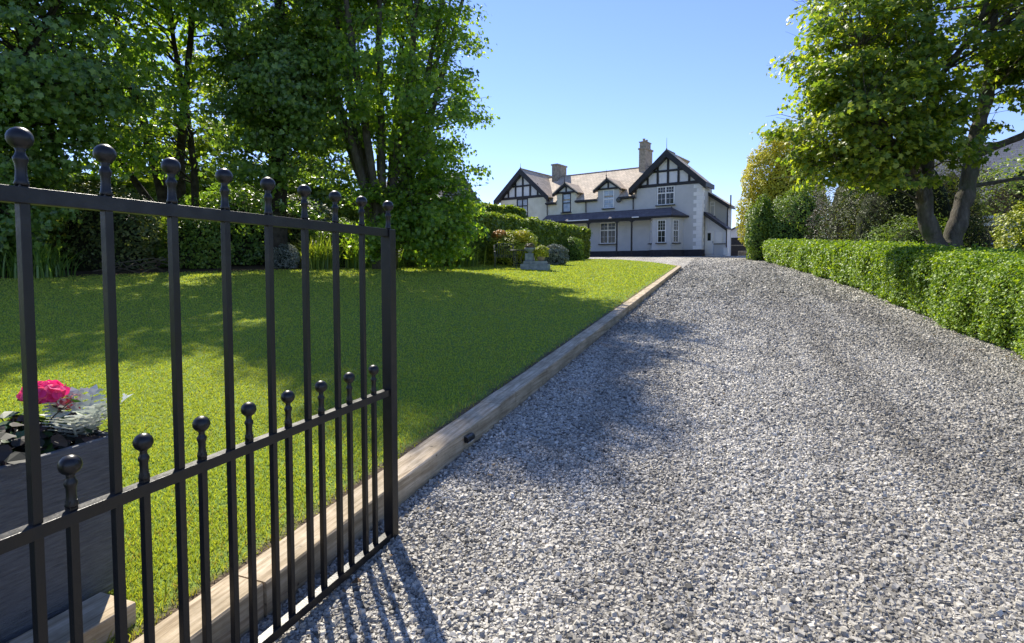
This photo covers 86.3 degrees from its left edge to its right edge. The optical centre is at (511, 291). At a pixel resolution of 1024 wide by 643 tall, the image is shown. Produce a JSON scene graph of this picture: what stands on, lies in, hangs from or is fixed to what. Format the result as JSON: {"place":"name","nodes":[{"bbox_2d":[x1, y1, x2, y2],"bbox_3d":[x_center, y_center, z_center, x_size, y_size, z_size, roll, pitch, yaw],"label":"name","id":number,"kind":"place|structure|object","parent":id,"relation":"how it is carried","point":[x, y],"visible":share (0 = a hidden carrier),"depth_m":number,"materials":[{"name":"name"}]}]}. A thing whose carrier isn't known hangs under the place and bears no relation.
{"place":"outdoors","nodes":[
{"label":"outdoors","id":0,"kind":"place"},
{"bbox_2d":[24,412,107,450],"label":"soil","id":1,"kind":"structure","parent":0,"point":[79,439],"depth_m":2.02,"materials":[{"name":"black soil"}]},
{"bbox_2d":[0,258,676,642],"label":"lawn","id":2,"kind":"structure","parent":0,"point":[298,523],"depth_m":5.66,"materials":[{"name":"green plant"}]},
{"bbox_2d":[0,422,112,642],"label":"trough planter","id":3,"kind":"object","parent":2,"relation":"on","point":[93,479],"visible":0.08,"depth_m":1.90,"materials":[{"name":"wood"}]},
{"bbox_2d":[1,431,50,451],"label":"green bedding plant","id":4,"kind":"object","parent":3,"relation":"in","point":[7,441],"visible":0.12,"depth_m":1.87,"materials":[{"name":"green plant"}]},
{"bbox_2d":[0,380,92,453],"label":"geranium plant","id":5,"kind":"object","parent":3,"relation":"in","point":[51,391],"visible":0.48,"depth_m":2.02,"materials":[{"name":"pink plant"}]},
{"bbox_2d":[0,399,99,465],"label":"heuchera plant","id":6,"kind":"object","parent":3,"relation":"in","point":[8,456],"visible":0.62,"depth_m":1.87,"materials":[{"name":"black plant"}]},
{"bbox_2d":[39,384,131,442],"bbox_3d":[-1.666,0.483,2.067,0.325,0.227,0.312,0,3,0],"label":"silver leaf plant","id":7,"kind":"object","parent":3,"relation":"in","point":[92,419],"visible":0.7,"depth_m":2.06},
{"bbox_2d":[7,592,135,642],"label":"timber block","id":8,"kind":"structure","parent":2,"relation":"on","point":[98,617],"depth_m":1.86,"materials":[{"name":"brown wood"}]},
{"bbox_2d":[0,263,447,277],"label":"soil border","id":9,"kind":"object","parent":2,"relation":"on","point":[233,268],"visible":0.12,"depth_m":15.19,"materials":[{"name":"brown soil"}]},
{"bbox_2d":[0,151,56,272],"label":"laurel shrub","id":10,"kind":"object","parent":9,"relation":"on","point":[10,238],"visible":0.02,"depth_m":12.88,"materials":[{"name":"green plant"}]},
{"bbox_2d":[0,237,84,278],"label":"strap leaf plant","id":11,"kind":"object","parent":9,"relation":"on","point":[43,267],"visible":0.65,"depth_m":12.32,"materials":[{"name":"green plant"}]},
{"bbox_2d":[41,179,167,270],"bbox_3d":[-11.254,-1.827,14.943,3.344,2.494,3.168,0,3,0],"label":"holly shrub","id":12,"kind":"object","parent":9,"relation":"on","point":[129,242],"visible":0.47,"depth_m":14.41,"materials":[{"name":"green plant"}]},
{"bbox_2d":[3,0,248,234],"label":"leaning sycamore tree","id":13,"kind":"object","parent":9,"relation":"on","point":[165,13],"visible":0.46,"depth_m":15.79,"materials":[{"name":"green plant"}]},
{"bbox_2d":[149,206,234,268],"bbox_3d":[-9.371,-1.583,16.063,2.074,1.885,2.058,0,3,0],"label":"shrub","id":14,"kind":"object","parent":9,"relation":"on","point":[199,240],"visible":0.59,"depth_m":15.61,"materials":[{"name":"green plant"}]},
{"bbox_2d":[178,182,293,265],"bbox_3d":[-9.148,-2.246,17.820,2.918,2.810,3.488,1,3,28],"label":"holly shrub","id":15,"kind":"object","parent":9,"relation":"on","point":[247,241],"visible":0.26,"depth_m":17.23,"materials":[{"name":"green plant"}]},
{"bbox_2d":[273,243,300,268],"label":"silver shrub","id":16,"kind":"object","parent":9,"relation":"on","point":[285,257],"visible":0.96,"depth_m":16.89,"materials":[{"name":"grey plant"}]},
{"bbox_2d":[254,193,332,263],"bbox_3d":[-7.692,-2.274,19.473,3.084,2.601,2.963,0,3,0],"label":"laurel shrub","id":17,"kind":"object","parent":9,"relation":"on","point":[296,235],"visible":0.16,"depth_m":19.00,"materials":[{"name":"green plant"}]},
{"bbox_2d":[289,233,348,268],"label":"strap leaf plant","id":18,"kind":"object","parent":9,"relation":"on","point":[320,257],"visible":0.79,"depth_m":17.17,"materials":[{"name":"green plant"}]},
{"bbox_2d":[309,217,358,266],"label":"weeping shrub","id":19,"kind":"object","parent":9,"relation":"on","point":[329,240],"visible":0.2,"depth_m":18.31,"materials":[{"name":"green plant"}]},
{"bbox_2d":[339,238,371,268],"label":"strap leaf plant","id":20,"kind":"object","parent":9,"relation":"on","point":[353,261],"visible":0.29,"depth_m":17.85,"materials":[{"name":"green plant"}]},
{"bbox_2d":[397,249,407,267],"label":"strap leaf plant","id":21,"kind":"object","parent":9,"relation":"on","point":[399,264],"visible":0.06,"depth_m":18.73,"materials":[{"name":"green plant"}]},
{"bbox_2d":[398,244,416,265],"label":"shrub","id":22,"kind":"object","parent":9,"relation":"on","point":[408,262],"visible":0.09,"depth_m":19.50,"materials":[{"name":"green plant"}]},
{"bbox_2d":[412,250,443,266],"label":"strap leaf plant","id":23,"kind":"object","parent":9,"relation":"on","point":[426,264],"visible":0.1,"depth_m":19.51,"materials":[{"name":"green plant"}]},
{"bbox_2d":[277,0,500,270],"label":"sycamore tree","id":24,"kind":"object","parent":2,"relation":"on","point":[423,224],"visible":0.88,"depth_m":16.96,"materials":[{"name":"green plant"}]},
{"bbox_2d":[445,244,487,266],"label":"strap leaf plant","id":25,"kind":"object","parent":2,"relation":"on","point":[467,262],"visible":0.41,"depth_m":20.38,"materials":[{"name":"green plant"}]},
{"bbox_2d":[494,243,515,268],"bbox_3d":[-0.275,-1.322,20.195,0.744,0.943,0.538,0,3,-8],"label":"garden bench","id":26,"kind":"object","parent":2,"relation":"on","point":[499,254],"visible":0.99,"depth_m":20.36,"materials":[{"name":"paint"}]},
{"bbox_2d":[484,229,537,266],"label":"bright shrub","id":27,"kind":"object","parent":2,"relation":"on","point":[519,240],"visible":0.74,"depth_m":21.66,"materials":[{"name":"green plant"}]},
{"bbox_2d":[510,250,524,268],"bbox_3d":[0.220,-1.198,20.316,0.620,0.704,0.620,0,3,0],"label":"bistro table","id":28,"kind":"object","parent":2,"relation":"on","point":[517,258],"visible":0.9,"depth_m":20.32,"materials":[{"name":"paint"}]},
{"bbox_2d":[458,211,590,263],"bbox_3d":[1.381,-2.869,30.505,2.226,2.966,21.153,1,3,22],"label":"garden hedge","id":29,"kind":"object","parent":2,"relation":"on","point":[548,233],"visible":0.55,"depth_m":27.43,"materials":[{"name":"green plant"}]},
{"bbox_2d":[518,227,537,257],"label":"hedge foot shrub","id":30,"kind":"object","parent":2,"relation":"on","point":[529,233],"visible":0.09,"depth_m":24.49,"materials":[{"name":"green plant"}]},
{"bbox_2d":[520,248,549,270],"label":"stone plinth","id":31,"kind":"structure","parent":2,"relation":"on","point":[529,262],"depth_m":20.02,"materials":[{"name":"grey stone"}]},
{"bbox_2d":[525,243,533,247],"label":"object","id":32,"kind":"object","parent":31,"relation":"on","point":[529,245],"visible":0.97,"depth_m":20.16,"materials":[{"name":"grey stone"}]},
{"bbox_2d":[537,256,544,260],"bbox_3d":[1.076,-1.218,20.224,0.340,0.170,0.340,0,3,0],"label":"flower pot","id":33,"kind":"object","parent":31,"relation":"on","point":[539,258],"visible":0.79,"depth_m":20.11,"materials":[{"name":"ceramic"}]},
{"bbox_2d":[533,245,548,256],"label":"potted plant","id":34,"kind":"object","parent":33,"relation":"in","point":[542,251],"visible":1,"depth_m":20.07,"materials":[{"name":"green plant"}]},
{"bbox_2d":[544,244,569,264],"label":"hedge foot shrub","id":35,"kind":"object","parent":2,"relation":"on","point":[556,256],"visible":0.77,"depth_m":24.22,"materials":[{"name":"grey plant"}]},
{"bbox_2d":[562,237,583,260],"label":"hedge foot shrub","id":36,"kind":"object","parent":2,"relation":"on","point":[575,252],"visible":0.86,"depth_m":31.16,"materials":[{"name":"green plant"}]},
{"bbox_2d":[0,0,1023,228],"label":"sky","id":37,"kind":"structure","parent":0,"point":[578,85],"materials":[{"name":"blue"}]},
{"bbox_2d":[240,256,1023,642],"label":"gravel drive","id":38,"kind":"structure","parent":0,"point":[682,260],"depth_m":5.26,"materials":[{"name":"grey gravel"}]},
{"bbox_2d":[0,127,398,642],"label":"iron gate","id":39,"kind":"structure","parent":38,"relation":"on","point":[22,195],"depth_m":1.72,"materials":[{"name":"metal"}]},
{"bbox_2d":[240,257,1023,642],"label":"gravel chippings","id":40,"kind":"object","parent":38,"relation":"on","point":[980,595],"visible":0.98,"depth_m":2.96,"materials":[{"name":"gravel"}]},
{"bbox_2d":[331,278,1022,592],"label":"leaf litter","id":41,"kind":"object","parent":38,"relation":"on","point":[356,580],"visible":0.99,"depth_m":3.67,"materials":[{"name":"brown plant"}]},
{"bbox_2d":[723,248,728,254],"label":"storage box","id":42,"kind":"object","parent":38,"relation":"on","point":[725,251],"visible":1,"depth_m":41.94,"materials":[{"name":"white paint"}]},
{"bbox_2d":[731,245,745,255],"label":"yard gate","id":43,"kind":"structure","parent":38,"relation":"on","point":[734,248],"depth_m":50.66,"materials":[{"name":"wood"}]},
{"bbox_2d":[744,194,779,260],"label":"green bush","id":44,"kind":"object","parent":38,"relation":"on","point":[757,230],"visible":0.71,"depth_m":32.36,"materials":[{"name":"green plant"}]},
{"bbox_2d":[738,251,746,255],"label":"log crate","id":45,"kind":"object","parent":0,"point":[741,253],"visible":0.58,"depth_m":48.80,"materials":[{"name":"wood"}]},
{"bbox_3d":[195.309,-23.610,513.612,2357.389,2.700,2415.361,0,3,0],"label":"ground","id":46,"kind":"structure","parent":0,"visible":0},
{"bbox_2d":[0,0,188,262],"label":"dark maple tree","id":47,"kind":"object","parent":46,"relation":"on","point":[60,87],"visible":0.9,"depth_m":11.95,"materials":[{"name":"green plant"}]},
{"bbox_2d":[78,28,242,182],"bbox_3d":[-15.137,-6.349,24.332,7.799,9.826,7.244,0,3,0],"label":"background tree","id":48,"kind":"object","parent":46,"relation":"on","point":[201,143],"visible":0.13,"depth_m":23.01,"materials":[{"name":"green plant"}]},
{"bbox_2d":[171,0,387,266],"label":"ivy clad tree","id":49,"kind":"object","parent":46,"relation":"on","point":[276,106],"visible":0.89,"depth_m":15.73,"materials":[{"name":"green plant"}]},
{"bbox_2d":[41,172,526,257],"bbox_3d":[-11.299,-2.716,22.989,30.124,4.148,3.632,-2,4,-41],"label":"boundary hedge","id":50,"kind":"object","parent":46,"relation":"on","point":[347,212],"visible":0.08,"depth_m":21.82,"materials":[{"name":"green plant"}]},
{"bbox_2d":[231,122,376,204],"bbox_3d":[-9.714,-5.943,26.188,6.807,8.575,7.267,0,3,0],"label":"background tree","id":51,"kind":"object","parent":46,"relation":"on","point":[345,172],"visible":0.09,"depth_m":25.09,"materials":[{"name":"green plant"}]},
{"bbox_2d":[131,263,681,642],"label":"timber kerb","id":52,"kind":"structure","parent":46,"relation":"on","point":[422,464],"depth_m":3.06,"materials":[{"name":"brown wood"}]},
{"bbox_2d":[464,432,474,442],"bbox_3d":[-0.295,1.025,3.823,0.034,0.047,0.110,1,3,21],"label":"kerb light","id":53,"kind":"object","parent":52,"relation":"attached to","point":[469,437],"visible":1,"depth_m":3.80,"materials":[{"name":"paint"}]},
{"bbox_2d":[386,174,477,201],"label":"tree","id":54,"kind":"object","parent":46,"relation":"on","point":[472,191],"depth_m":47.67,"materials":[{"name":"green plant"}]},
{"bbox_2d":[493,138,734,256],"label":"semi detached house","id":55,"kind":"structure","parent":46,"relation":"on","point":[667,203],"depth_m":45.79,"materials":[{"name":"white paint"}]},
{"bbox_2d":[517,198,527,216],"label":"window","id":56,"kind":"structure","parent":55,"relation":"in","point":[521,203],"depth_m":52.63,"materials":[{"name":"white glass"}]},
{"bbox_2d":[598,222,615,244],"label":"window","id":57,"kind":"structure","parent":55,"relation":"in","point":[607,230],"depth_m":47.47,"materials":[{"name":"white glass"}]},
{"bbox_2d":[655,185,674,206],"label":"window","id":58,"kind":"structure","parent":55,"relation":"in","point":[665,194],"depth_m":44.31,"materials":[{"name":"white paint"}]},
{"bbox_2d":[731,224,743,255],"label":"garage","id":59,"kind":"structure","parent":46,"relation":"on","point":[734,237],"depth_m":53.97,"materials":[{"name":"paint"}]},
{"bbox_2d":[731,239,743,255],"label":"door","id":60,"kind":"structure","parent":59,"relation":"in","point":[733,241],"depth_m":53.95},
{"bbox_2d":[735,136,830,245],"bbox_3d":[17.824,-6.477,35.623,5.503,8.722,4.810,2,3,37],"label":"golden tree","id":61,"kind":"object","parent":46,"relation":"on","point":[772,189],"visible":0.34,"depth_m":34.85,"materials":[{"name":"green plant"}]},
{"bbox_2d":[766,184,830,239],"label":"rounded bush","id":62,"kind":"object","parent":46,"relation":"on","point":[794,221],"visible":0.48,"depth_m":31.12,"materials":[{"name":"green plant"}]},
{"bbox_2d":[804,159,865,240],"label":"yew bush","id":63,"kind":"object","parent":46,"relation":"on","point":[837,228],"visible":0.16,"depth_m":22.44,"materials":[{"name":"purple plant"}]},
{"bbox_2d":[750,0,1023,246],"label":"twin trunk sycamore","id":64,"kind":"object","parent":46,"relation":"on","point":[879,68],"visible":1,"depth_m":11.40,"materials":[{"name":"green plant"}]},
{"bbox_2d":[760,238,1023,359],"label":"privet hedge","id":65,"kind":"object","parent":46,"relation":"on","point":[979,290],"visible":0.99,"depth_m":8.94,"materials":[{"name":"green plant"}]},
{"bbox_2d":[814,137,999,247],"bbox_3d":[12.687,-2.825,17.837,4.134,4.902,4.659,-2,3,-35],"label":"yew bush","id":66,"kind":"object","parent":46,"relation":"on","point":[884,209],"visible":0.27,"depth_m":17.16,"materials":[{"name":"green plant"}]},
{"bbox_2d":[859,213,967,244],"bbox_3d":[10.924,-1.102,14.968,2.614,2.062,2.164,3,4,44],"label":"feathery conifer","id":67,"kind":"object","parent":46,"relation":"on","point":[909,233],"visible":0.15,"depth_m":14.79,"materials":[{"name":"green plant"}]},
{"bbox_2d":[855,159,1022,248],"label":"yew bush","id":68,"kind":"object","parent":46,"relation":"on","point":[996,191],"visible":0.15,"depth_m":18.28,"materials":[{"name":"green plant"}]},
{"bbox_2d":[934,139,1023,202],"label":"neighbour house","id":69,"kind":"structure","parent":46,"relation":"on","point":[1016,146],"depth_m":41.44,"materials":[{"name":"white paint"}]},
{"bbox_2d":[976,146,1023,215],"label":"yew bush","id":70,"kind":"object","parent":46,"relation":"on","point":[1017,186],"visible":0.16,"depth_m":23.05,"materials":[{"name":"green plant"}]},
{"bbox_2d":[983,214,1023,247],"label":"summerhouse","id":71,"kind":"structure","parent":46,"relation":"on","point":[996,218],"depth_m":22.39,"materials":[{"name":"white paint"}]},
{"bbox_2d":[984,224,1006,245],"bbox_3d":[19.672,-2.313,22.370,1.000,0.875,0.270,2,4,40],"label":"window","id":72,"kind":"structure","parent":71,"relation":"in","point":[997,224],"depth_m":22.44,"materials":[{"name":"white paint"}]},
{"bbox_2d":[989,200,1023,250],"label":"leafy shrub","id":73,"kind":"object","parent":46,"relation":"on","point":[1009,220],"visible":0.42,"depth_m":12.46,"materials":[{"name":"green plant"}]},
{"bbox_2d":[1015,154,1023,246],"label":"leafy shrub","id":74,"kind":"object","parent":46,"relation":"on","point":[1020,160],"visible":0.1,"depth_m":14.96,"materials":[{"name":"green plant"}]}
]}

